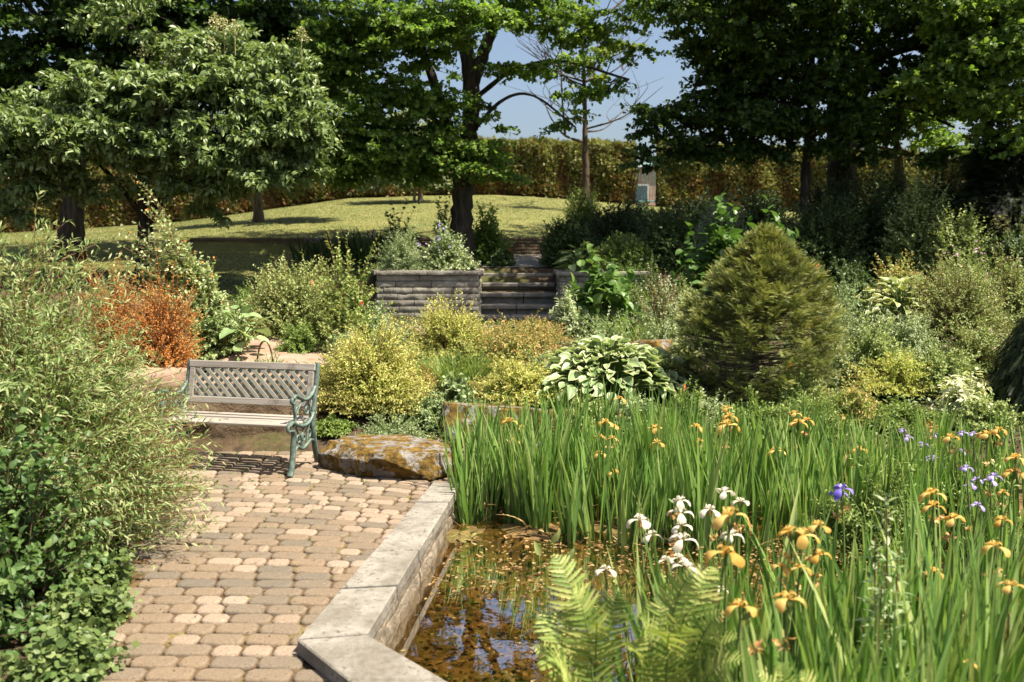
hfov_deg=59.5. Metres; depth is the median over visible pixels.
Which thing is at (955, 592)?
iris plant
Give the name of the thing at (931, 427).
heuchera plant
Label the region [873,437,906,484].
iris plant
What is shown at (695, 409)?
iris plant
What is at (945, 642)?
iris plant
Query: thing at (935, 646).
iris plant
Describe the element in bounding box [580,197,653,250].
shade shrub
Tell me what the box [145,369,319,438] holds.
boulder
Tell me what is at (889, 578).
loosestrife plant
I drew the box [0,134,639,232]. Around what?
cedar hedge
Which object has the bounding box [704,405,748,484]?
iris plant
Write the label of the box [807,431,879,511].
iris plant
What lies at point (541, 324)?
spirea shrub
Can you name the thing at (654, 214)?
shade shrub
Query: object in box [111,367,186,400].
boulder
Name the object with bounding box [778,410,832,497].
iris plant
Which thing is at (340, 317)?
rose shrub
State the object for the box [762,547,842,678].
iris plant
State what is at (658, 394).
ground cover
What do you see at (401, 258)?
catmint plant
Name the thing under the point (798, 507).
iris plant
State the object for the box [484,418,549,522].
iris plant
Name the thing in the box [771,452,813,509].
iris plant
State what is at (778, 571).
iris plant
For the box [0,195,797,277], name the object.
lawn grass
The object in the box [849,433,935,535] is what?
iris plant
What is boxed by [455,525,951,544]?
sunken leaves
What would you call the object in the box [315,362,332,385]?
perennial plant
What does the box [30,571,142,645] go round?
ground cover
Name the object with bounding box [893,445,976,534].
marsh plant
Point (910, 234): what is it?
shade shrub
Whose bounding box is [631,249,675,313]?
perennial plant
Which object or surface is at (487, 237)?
shade shrub
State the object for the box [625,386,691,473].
iris plant
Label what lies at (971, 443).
iris plant
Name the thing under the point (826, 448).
iris plant
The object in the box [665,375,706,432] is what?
perennial plant
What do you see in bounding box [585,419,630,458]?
iris plant
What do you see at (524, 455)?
iris plant
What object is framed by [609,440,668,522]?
iris plant
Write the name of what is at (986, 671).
iris plant
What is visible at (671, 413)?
iris plant
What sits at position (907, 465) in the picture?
iris plant
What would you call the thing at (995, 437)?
iris plant
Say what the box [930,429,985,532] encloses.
iris plant
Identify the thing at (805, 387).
perennial plant
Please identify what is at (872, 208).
shade shrub
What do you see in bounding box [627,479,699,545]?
iris plant
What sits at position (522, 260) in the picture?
garden path
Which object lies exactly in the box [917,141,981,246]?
shade shrub
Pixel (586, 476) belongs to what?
iris plant
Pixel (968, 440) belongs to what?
iris plant
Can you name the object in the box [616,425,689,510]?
iris plant
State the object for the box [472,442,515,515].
iris plant
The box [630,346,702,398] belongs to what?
hosta
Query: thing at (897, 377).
spirea shrub
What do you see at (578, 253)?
hosta
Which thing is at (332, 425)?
perennial plant
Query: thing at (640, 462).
iris plant
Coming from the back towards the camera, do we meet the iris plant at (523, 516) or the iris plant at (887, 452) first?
the iris plant at (887, 452)
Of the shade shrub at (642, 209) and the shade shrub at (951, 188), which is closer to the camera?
the shade shrub at (951, 188)
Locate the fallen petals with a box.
[121,461,437,679]
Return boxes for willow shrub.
[0,185,232,583]
[0,394,162,587]
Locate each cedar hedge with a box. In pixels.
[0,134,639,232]
[654,138,978,211]
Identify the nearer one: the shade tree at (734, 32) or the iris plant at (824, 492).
the iris plant at (824, 492)
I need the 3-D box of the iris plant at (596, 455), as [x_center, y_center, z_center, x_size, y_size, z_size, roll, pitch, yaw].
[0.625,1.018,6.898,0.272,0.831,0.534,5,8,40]
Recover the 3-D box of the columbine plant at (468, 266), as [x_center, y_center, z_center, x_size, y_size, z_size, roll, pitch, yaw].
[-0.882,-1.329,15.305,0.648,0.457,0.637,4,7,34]
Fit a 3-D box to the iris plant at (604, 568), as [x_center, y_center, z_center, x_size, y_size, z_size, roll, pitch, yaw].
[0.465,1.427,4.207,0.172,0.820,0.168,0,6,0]
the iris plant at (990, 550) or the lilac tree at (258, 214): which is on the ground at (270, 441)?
the lilac tree at (258, 214)
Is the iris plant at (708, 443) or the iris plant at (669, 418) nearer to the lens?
the iris plant at (708, 443)
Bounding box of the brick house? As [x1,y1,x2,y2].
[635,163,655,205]
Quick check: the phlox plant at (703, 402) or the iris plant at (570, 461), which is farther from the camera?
the phlox plant at (703, 402)
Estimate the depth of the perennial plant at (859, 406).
9.07 m
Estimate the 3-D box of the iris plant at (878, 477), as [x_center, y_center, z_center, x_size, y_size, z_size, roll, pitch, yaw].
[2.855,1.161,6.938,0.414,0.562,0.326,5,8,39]
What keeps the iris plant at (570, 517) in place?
in the pond water
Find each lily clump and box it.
[284,235,346,260]
[310,229,382,263]
[320,225,421,265]
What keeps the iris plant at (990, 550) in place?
in the pond water
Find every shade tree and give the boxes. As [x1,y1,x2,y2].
[612,0,1023,203]
[721,16,899,218]
[875,0,1023,163]
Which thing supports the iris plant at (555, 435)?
on the ground at (270, 441)
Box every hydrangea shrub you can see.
[555,243,645,334]
[669,193,750,310]
[741,195,806,293]
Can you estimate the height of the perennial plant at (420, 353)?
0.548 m
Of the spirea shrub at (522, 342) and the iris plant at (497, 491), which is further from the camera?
the spirea shrub at (522, 342)
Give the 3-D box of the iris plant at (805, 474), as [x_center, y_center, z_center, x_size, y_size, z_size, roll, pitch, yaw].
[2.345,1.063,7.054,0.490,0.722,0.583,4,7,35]
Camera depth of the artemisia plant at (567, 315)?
12.94 m
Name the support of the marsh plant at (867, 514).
on the ground at (270, 441)
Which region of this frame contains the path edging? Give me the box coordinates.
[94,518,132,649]
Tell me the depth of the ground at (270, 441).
17.17 m
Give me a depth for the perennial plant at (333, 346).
10.59 m
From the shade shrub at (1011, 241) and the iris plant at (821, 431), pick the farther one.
the shade shrub at (1011, 241)
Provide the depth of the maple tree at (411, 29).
16.07 m
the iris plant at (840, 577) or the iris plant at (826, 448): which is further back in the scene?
the iris plant at (826, 448)
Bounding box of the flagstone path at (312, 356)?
[180,324,532,371]
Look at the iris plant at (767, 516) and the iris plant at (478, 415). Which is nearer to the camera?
the iris plant at (767, 516)
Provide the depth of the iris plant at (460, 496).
6.94 m
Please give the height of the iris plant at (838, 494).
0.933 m
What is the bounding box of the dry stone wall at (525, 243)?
[186,238,544,254]
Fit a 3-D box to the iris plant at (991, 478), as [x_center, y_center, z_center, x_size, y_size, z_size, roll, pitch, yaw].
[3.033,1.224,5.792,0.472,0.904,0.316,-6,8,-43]
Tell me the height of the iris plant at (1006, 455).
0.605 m
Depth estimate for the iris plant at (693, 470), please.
7.10 m
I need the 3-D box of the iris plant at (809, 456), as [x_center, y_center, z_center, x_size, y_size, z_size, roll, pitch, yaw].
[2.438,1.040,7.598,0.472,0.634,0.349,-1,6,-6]
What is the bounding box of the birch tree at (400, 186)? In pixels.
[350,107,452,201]
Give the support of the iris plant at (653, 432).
on the ground at (270, 441)
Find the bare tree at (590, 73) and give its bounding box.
[508,0,662,200]
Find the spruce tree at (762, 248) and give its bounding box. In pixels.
[665,222,855,408]
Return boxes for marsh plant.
[798,483,864,548]
[832,441,932,558]
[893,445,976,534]
[948,450,1023,555]
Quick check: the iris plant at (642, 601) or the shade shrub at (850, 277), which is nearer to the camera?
the iris plant at (642, 601)
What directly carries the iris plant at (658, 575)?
in the pond water
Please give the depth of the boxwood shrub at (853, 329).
10.94 m
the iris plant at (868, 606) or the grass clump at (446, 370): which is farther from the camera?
the grass clump at (446, 370)
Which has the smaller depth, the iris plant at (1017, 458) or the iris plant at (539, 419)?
the iris plant at (1017, 458)
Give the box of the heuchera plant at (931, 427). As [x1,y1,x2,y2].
[902,419,937,438]
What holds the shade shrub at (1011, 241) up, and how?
on the ground at (270, 441)
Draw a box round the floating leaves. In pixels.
[400,539,1021,681]
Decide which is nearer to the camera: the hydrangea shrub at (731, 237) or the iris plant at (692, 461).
the iris plant at (692, 461)
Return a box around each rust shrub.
[73,251,141,369]
[105,247,207,371]
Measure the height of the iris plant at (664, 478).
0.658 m
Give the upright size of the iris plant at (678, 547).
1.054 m
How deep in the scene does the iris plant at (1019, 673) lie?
3.73 m
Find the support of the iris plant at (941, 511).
in the pond water
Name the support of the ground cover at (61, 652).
on the ground at (270, 441)
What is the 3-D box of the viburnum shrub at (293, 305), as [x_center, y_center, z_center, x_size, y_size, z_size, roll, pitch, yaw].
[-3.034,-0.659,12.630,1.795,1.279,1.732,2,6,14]
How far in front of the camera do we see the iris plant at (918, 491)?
6.38 m
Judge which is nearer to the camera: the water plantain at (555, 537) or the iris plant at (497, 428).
the water plantain at (555, 537)
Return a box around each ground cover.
[0,617,139,681]
[1,255,1023,454]
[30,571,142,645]
[57,535,142,590]
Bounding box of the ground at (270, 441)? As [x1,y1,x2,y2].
[0,195,1023,681]
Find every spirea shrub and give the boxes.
[299,308,445,418]
[373,289,499,366]
[433,332,500,378]
[450,309,561,371]
[465,349,566,406]
[505,315,575,344]
[834,346,960,398]
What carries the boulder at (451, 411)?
on the ground at (270, 441)
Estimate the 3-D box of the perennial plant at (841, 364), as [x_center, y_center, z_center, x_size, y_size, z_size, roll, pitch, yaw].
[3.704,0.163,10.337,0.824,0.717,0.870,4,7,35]
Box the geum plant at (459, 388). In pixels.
[431,371,482,402]
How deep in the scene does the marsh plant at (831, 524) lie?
6.40 m
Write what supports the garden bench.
on the brick patio
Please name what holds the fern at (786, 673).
on the ground at (270, 441)
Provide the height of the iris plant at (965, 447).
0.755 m
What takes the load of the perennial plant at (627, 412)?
on the ground at (270, 441)
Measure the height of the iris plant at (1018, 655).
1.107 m
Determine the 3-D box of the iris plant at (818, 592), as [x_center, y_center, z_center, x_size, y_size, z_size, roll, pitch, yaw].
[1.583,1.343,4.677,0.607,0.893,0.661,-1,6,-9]
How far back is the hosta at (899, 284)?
11.92 m
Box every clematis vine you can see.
[0,382,117,622]
[0,521,52,655]
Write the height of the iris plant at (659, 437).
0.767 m
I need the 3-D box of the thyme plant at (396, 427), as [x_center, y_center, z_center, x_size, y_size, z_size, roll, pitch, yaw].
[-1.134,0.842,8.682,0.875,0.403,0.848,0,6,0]
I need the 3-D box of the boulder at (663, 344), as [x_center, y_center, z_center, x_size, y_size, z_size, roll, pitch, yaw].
[1.688,0.332,11.152,0.585,0.734,0.572,2,6,22]
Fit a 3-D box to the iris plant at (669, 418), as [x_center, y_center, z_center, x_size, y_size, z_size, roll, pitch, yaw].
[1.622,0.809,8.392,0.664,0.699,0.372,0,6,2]
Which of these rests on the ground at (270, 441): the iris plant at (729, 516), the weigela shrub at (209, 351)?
the weigela shrub at (209, 351)
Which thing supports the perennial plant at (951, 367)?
on the ground at (270, 441)
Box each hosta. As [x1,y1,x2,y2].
[197,305,272,352]
[531,333,708,402]
[552,239,603,271]
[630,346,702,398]
[850,274,947,330]
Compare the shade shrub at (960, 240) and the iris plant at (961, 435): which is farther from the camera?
the shade shrub at (960, 240)
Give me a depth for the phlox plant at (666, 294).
12.16 m
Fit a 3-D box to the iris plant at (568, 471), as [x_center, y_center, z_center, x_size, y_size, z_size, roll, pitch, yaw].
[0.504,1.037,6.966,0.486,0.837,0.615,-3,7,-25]
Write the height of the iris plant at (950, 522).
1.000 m
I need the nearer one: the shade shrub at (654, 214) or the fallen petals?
the fallen petals
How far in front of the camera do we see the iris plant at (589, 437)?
7.49 m
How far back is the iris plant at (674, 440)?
7.42 m
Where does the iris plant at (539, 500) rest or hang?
on the ground at (270, 441)
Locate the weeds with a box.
[161,450,368,540]
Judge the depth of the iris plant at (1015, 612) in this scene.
4.19 m
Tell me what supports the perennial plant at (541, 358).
on the ground at (270, 441)
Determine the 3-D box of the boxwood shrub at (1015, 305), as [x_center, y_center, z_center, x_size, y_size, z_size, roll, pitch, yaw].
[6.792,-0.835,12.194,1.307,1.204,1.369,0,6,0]
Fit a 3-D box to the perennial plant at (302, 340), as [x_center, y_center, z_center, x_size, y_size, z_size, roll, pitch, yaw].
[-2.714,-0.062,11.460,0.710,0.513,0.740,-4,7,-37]
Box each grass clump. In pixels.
[411,344,516,389]
[432,345,528,380]
[575,308,688,341]
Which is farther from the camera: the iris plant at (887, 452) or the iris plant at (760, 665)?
the iris plant at (887, 452)
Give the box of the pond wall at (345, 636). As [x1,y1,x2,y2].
[298,482,459,681]
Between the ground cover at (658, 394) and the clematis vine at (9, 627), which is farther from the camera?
the ground cover at (658, 394)
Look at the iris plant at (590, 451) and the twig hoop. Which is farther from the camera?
the twig hoop
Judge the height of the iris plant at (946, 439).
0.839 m
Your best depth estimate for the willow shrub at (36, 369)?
5.67 m
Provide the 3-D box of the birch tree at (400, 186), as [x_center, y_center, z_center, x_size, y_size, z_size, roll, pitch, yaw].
[-3.381,-6.207,29.410,3.784,3.304,2.646,0,6,0]
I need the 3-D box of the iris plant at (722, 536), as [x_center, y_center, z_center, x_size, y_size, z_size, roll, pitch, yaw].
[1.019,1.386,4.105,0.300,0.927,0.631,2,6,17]
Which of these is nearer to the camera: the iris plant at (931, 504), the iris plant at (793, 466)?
the iris plant at (931, 504)
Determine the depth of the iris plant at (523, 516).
6.78 m
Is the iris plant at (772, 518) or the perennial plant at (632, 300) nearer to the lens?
the iris plant at (772, 518)
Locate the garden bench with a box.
[155,359,319,476]
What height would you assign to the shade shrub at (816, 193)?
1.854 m
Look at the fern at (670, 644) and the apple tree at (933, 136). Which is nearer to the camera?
the fern at (670, 644)
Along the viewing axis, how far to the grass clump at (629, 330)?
11.82 m
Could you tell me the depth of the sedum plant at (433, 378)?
9.95 m
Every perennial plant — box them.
[229,273,268,320]
[272,317,330,353]
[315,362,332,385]
[316,413,358,438]
[318,323,376,368]
[391,388,451,431]
[397,344,437,379]
[476,384,502,404]
[520,349,552,370]
[558,386,604,426]
[595,391,671,430]
[611,284,656,323]
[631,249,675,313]
[660,276,709,334]
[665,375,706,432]
[687,290,741,345]
[715,383,799,440]
[765,358,828,418]
[796,329,865,385]
[810,379,891,427]
[824,269,886,328]
[844,310,904,380]
[868,394,949,434]
[900,334,989,397]
[940,382,1023,435]
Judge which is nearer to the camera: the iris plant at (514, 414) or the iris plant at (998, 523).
the iris plant at (998, 523)
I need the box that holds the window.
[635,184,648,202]
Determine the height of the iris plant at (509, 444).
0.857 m
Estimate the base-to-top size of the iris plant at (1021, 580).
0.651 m
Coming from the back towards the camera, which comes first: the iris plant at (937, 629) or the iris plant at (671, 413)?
the iris plant at (671, 413)
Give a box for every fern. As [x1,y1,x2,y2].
[533,554,633,681]
[623,563,744,681]
[757,661,816,681]
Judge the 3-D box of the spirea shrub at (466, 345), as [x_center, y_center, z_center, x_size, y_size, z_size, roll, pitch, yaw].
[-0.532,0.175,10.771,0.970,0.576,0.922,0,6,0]
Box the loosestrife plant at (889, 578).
[852,492,913,675]
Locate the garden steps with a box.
[478,273,557,322]
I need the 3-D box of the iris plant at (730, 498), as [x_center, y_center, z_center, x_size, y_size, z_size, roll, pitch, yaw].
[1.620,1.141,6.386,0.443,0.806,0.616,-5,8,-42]
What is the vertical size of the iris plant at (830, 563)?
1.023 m
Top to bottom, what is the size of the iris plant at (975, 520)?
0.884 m
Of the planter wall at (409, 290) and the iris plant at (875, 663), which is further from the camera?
the planter wall at (409, 290)
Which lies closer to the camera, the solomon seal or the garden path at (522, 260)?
the solomon seal
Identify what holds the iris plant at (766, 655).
in the pond water
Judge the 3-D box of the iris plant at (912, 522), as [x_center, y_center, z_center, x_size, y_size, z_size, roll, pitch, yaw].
[2.078,1.269,4.509,0.454,1.074,0.649,2,6,17]
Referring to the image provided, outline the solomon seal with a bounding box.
[922,367,995,420]
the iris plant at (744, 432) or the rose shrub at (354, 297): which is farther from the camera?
the rose shrub at (354, 297)
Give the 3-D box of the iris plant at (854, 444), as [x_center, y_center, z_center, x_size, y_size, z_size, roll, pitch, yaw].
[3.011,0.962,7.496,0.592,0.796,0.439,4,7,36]
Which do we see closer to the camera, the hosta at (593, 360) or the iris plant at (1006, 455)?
the iris plant at (1006, 455)
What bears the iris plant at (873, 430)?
on the ground at (270, 441)
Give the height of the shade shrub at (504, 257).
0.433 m
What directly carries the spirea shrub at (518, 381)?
on the ground at (270, 441)
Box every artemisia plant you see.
[547,281,588,336]
[568,306,631,351]
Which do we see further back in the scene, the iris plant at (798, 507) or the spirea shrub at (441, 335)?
the spirea shrub at (441, 335)
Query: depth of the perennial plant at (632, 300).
13.52 m
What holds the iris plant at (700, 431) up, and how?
on the ground at (270, 441)
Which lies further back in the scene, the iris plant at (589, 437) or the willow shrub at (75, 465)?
the iris plant at (589, 437)
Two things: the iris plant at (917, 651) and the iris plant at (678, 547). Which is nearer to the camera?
the iris plant at (917, 651)
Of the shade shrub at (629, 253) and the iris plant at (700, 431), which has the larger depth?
the shade shrub at (629, 253)
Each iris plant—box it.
[431,400,486,482]
[439,413,523,508]
[441,442,510,522]
[446,426,493,482]
[447,454,489,524]
[457,446,503,523]
[461,397,506,455]
[461,425,501,478]
[463,391,510,443]
[471,406,516,467]
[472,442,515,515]
[479,445,510,515]
[481,409,533,508]
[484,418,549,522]
[489,404,545,511]
[490,401,537,429]
[491,410,529,492]
[494,432,557,526]
[496,414,528,451]
[497,420,557,532]
[500,391,558,440]
[504,423,524,451]
[507,426,556,511]
[509,408,609,522]
[512,394,587,513]
[512,407,561,440]
[524,395,556,432]
[534,383,589,460]
[539,412,596,459]
[540,425,610,517]
[541,376,615,482]
[546,459,593,542]
[548,404,581,445]
[552,433,572,482]
[559,451,627,540]
[560,412,621,480]
[560,420,612,519]
[566,428,616,519]
[569,425,625,499]
[574,407,626,470]
[576,577,748,681]
[578,402,622,439]
[582,427,639,523]
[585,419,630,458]
[589,430,636,503]
[590,420,634,511]
[593,377,632,433]
[594,562,629,681]
[598,396,634,474]
[598,455,654,546]
[605,448,646,514]
[606,399,642,447]
[606,441,665,527]
[606,513,676,669]
[606,557,776,681]
[608,423,630,453]
[608,476,671,547]
[609,425,653,479]
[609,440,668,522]
[614,406,672,447]
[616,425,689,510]
[618,555,712,667]
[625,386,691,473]
[625,450,687,523]
[627,384,678,445]
[627,415,668,473]
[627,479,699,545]
[629,540,744,681]
[631,418,666,462]
[641,414,692,500]
[641,447,695,532]
[641,512,751,681]
[643,553,728,652]
[644,495,709,628]
[648,389,685,443]
[648,395,691,439]
[650,442,688,514]
[653,397,710,459]
[653,445,692,487]
[653,533,760,664]
[659,427,695,468]
[660,598,763,681]
[666,414,751,546]
[669,388,713,443]
[671,435,719,512]
[673,399,720,459]
[673,444,701,499]
[678,414,719,476]
[679,418,736,513]
[680,411,737,476]
[683,588,806,681]
[685,519,824,681]
[686,413,718,450]
[687,449,742,539]
[693,442,783,547]
[694,504,753,681]
[696,592,908,681]
[699,486,760,634]
[700,440,752,512]
[700,528,769,681]
[701,423,748,464]
[704,400,752,443]
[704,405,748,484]
[711,564,910,681]
[713,431,752,489]
[714,411,760,476]
[722,596,926,681]
[723,479,883,674]
[728,431,778,497]
[729,463,788,546]
[732,401,789,520]
[732,417,764,447]
[736,521,832,673]
[737,503,838,640]
[741,428,775,455]
[741,577,939,681]
[742,604,969,681]
[743,494,917,681]
[748,407,790,450]
[748,408,778,442]
[748,421,804,514]
[750,434,790,482]
[752,498,924,679]
[753,462,828,540]
[758,534,803,625]
[760,410,817,469]
[761,589,958,681]
[762,459,799,521]
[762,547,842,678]
[766,426,838,520]
[769,517,830,678]
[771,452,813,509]
[771,555,971,681]
[773,401,815,455]
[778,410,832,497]
[778,431,829,519]
[778,459,829,540]
[781,406,822,464]
[786,430,896,539]
[788,560,987,681]
[790,542,1019,681]
[792,390,829,444]
[793,434,825,498]
[797,432,855,504]
[798,406,855,460]
[804,482,876,607]
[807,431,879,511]
[809,468,846,526]
[813,430,839,487]
[813,586,1023,681]
[814,494,932,637]
[817,413,873,489]
[821,521,999,681]
[827,418,863,487]
[839,410,900,488]
[839,517,941,681]
[846,411,890,471]
[846,607,1001,681]
[847,401,888,456]
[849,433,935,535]
[858,530,1023,681]
[862,465,901,507]
[863,433,906,475]
[864,445,911,503]
[867,487,956,614]
[872,493,956,598]
[872,539,1023,681]
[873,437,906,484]
[874,439,939,505]
[876,480,987,632]
[879,546,1004,681]
[880,525,1015,681]
[883,417,937,482]
[886,416,922,472]
[887,424,936,472]
[887,448,948,540]
[894,425,932,464]
[894,559,1023,681]
[897,454,1012,621]
[900,418,957,526]
[903,561,992,634]
[908,439,937,473]
[909,405,973,470]
[913,457,983,544]
[913,497,1023,608]
[914,509,1023,681]
[916,400,962,463]
[917,511,984,642]
[923,516,1023,670]
[925,418,970,487]
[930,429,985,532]
[938,425,991,475]
[938,454,997,545]
[938,501,1007,614]
[943,463,985,509]
[943,525,1018,681]
[949,489,1012,610]
[950,422,983,470]
[950,579,1023,681]
[951,418,988,464]
[952,521,1023,681]
[954,465,1010,573]
[958,463,1023,632]
[963,659,976,681]
[967,442,1019,522]
[971,405,1019,468]
[975,426,1012,517]
[978,513,1023,582]
[981,539,1023,677]
[983,479,1023,548]
[988,428,1021,498]
[993,452,1023,574]
[994,421,1023,523]
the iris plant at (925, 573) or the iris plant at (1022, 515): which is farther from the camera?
the iris plant at (1022, 515)
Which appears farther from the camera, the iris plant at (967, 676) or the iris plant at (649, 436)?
the iris plant at (649, 436)
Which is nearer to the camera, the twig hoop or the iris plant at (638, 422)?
the iris plant at (638, 422)
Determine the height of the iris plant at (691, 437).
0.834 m
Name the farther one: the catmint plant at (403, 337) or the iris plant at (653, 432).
the catmint plant at (403, 337)
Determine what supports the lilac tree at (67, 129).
on the ground at (270, 441)
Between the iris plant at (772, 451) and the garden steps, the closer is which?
the iris plant at (772, 451)
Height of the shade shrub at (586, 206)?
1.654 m
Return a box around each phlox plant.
[627,263,689,346]
[634,306,694,360]
[673,384,732,434]
[773,381,870,438]
[928,240,997,299]
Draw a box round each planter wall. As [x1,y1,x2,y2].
[370,269,483,319]
[553,270,649,306]
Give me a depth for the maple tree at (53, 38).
16.89 m
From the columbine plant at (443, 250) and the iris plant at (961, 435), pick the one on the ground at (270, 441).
the columbine plant at (443, 250)
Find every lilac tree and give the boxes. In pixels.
[0,0,347,279]
[161,55,361,221]
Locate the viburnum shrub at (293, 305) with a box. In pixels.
[241,250,337,338]
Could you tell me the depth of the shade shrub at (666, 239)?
15.85 m
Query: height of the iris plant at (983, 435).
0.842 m
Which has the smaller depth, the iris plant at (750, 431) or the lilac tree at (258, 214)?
the iris plant at (750, 431)
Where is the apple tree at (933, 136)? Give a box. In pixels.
[853,96,971,192]
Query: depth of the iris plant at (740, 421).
8.27 m
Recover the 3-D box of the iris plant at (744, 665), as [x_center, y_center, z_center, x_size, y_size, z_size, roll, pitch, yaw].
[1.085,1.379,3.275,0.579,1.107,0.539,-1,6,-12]
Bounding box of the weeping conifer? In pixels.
[979,316,1023,417]
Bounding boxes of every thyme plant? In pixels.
[247,350,286,370]
[355,407,438,439]
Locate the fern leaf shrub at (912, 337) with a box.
[870,302,957,361]
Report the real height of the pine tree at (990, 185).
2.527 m
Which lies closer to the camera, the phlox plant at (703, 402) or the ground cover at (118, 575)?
the ground cover at (118, 575)
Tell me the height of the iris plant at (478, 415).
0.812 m
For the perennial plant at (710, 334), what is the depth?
12.13 m
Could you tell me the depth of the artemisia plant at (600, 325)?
11.59 m
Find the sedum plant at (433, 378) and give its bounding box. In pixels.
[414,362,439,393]
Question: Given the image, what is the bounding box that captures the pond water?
[385,489,1022,681]
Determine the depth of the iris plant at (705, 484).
6.53 m
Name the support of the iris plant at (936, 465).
on the ground at (270, 441)
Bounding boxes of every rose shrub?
[305,224,397,345]
[317,282,370,350]
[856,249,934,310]
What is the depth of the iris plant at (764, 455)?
7.79 m
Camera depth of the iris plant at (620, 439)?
7.99 m
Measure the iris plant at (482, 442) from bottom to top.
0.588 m
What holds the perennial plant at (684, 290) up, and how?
on the ground at (270, 441)
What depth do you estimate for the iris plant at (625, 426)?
8.09 m
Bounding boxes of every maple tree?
[0,0,340,260]
[280,0,674,263]
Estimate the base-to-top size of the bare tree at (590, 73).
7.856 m
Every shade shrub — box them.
[381,194,423,256]
[426,195,451,261]
[472,201,516,263]
[485,247,515,267]
[537,214,595,266]
[559,178,602,232]
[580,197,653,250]
[582,227,661,271]
[605,199,652,220]
[627,204,705,239]
[634,203,703,271]
[663,187,732,235]
[689,172,753,254]
[728,181,798,235]
[780,185,874,277]
[791,165,858,228]
[822,164,910,269]
[822,259,880,308]
[851,146,917,226]
[869,160,966,277]
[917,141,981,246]
[918,199,991,284]
[972,215,1023,289]
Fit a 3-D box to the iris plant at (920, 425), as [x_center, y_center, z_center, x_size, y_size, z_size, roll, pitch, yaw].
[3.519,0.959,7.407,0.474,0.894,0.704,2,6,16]
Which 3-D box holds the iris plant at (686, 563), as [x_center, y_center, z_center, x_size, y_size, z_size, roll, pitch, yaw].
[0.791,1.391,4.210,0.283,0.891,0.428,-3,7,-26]
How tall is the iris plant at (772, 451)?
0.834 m
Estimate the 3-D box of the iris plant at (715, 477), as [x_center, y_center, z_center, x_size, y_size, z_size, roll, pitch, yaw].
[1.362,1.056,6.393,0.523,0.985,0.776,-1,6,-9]
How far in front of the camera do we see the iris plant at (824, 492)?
6.53 m
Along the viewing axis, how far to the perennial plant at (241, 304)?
13.29 m
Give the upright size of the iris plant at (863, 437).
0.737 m
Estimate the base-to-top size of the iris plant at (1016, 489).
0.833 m
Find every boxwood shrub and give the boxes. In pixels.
[827,292,889,360]
[891,244,1022,340]
[927,309,1010,373]
[968,236,1023,323]
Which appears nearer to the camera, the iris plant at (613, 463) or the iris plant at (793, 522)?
the iris plant at (793, 522)
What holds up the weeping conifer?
on the ground at (270, 441)
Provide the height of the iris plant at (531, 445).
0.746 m
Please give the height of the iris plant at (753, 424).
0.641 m
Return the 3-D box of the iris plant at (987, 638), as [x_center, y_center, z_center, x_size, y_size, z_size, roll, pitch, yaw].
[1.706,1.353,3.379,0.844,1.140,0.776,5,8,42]
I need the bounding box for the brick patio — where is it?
[100,451,453,681]
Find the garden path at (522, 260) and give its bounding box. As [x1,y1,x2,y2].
[483,254,548,266]
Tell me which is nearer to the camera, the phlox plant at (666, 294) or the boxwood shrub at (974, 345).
the boxwood shrub at (974, 345)
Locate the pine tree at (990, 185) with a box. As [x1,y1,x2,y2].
[931,138,1023,250]
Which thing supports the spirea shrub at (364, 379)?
on the ground at (270, 441)
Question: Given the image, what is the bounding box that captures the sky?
[0,0,1023,214]
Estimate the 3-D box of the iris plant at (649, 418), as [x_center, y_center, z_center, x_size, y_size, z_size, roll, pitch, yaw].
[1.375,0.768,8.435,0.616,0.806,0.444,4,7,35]
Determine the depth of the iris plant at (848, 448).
7.86 m
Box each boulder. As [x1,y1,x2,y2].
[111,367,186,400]
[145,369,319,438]
[318,434,460,481]
[436,401,566,440]
[628,339,672,351]
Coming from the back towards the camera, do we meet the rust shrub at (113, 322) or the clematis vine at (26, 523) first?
the rust shrub at (113, 322)
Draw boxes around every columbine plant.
[413,219,473,270]
[449,250,481,270]
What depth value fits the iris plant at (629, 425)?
8.28 m
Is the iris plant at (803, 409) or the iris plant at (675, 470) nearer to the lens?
the iris plant at (675, 470)
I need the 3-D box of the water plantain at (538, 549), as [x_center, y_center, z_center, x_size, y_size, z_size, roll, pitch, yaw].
[0.173,1.461,5.955,0.057,0.273,0.022,-1,6,-10]
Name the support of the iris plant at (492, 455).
on the ground at (270, 441)
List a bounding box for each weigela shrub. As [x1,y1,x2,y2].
[102,175,253,352]
[176,299,253,360]
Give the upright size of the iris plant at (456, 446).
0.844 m
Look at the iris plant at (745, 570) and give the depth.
4.43 m
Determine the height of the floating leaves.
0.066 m
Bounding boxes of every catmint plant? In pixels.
[357,297,403,338]
[366,221,428,270]
[367,321,422,357]
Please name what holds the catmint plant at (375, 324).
on the ground at (270, 441)
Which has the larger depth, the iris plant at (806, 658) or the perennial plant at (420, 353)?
the perennial plant at (420, 353)
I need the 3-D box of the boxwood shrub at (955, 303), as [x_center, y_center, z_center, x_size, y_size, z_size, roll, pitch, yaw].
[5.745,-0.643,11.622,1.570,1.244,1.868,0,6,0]
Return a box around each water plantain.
[534,541,541,565]
[551,530,560,557]
[565,548,573,564]
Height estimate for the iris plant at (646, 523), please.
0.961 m
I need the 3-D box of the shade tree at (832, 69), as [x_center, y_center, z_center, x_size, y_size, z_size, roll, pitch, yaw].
[5.345,-4.007,16.024,3.024,5.349,2.168,2,6,20]
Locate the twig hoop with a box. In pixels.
[256,340,272,361]

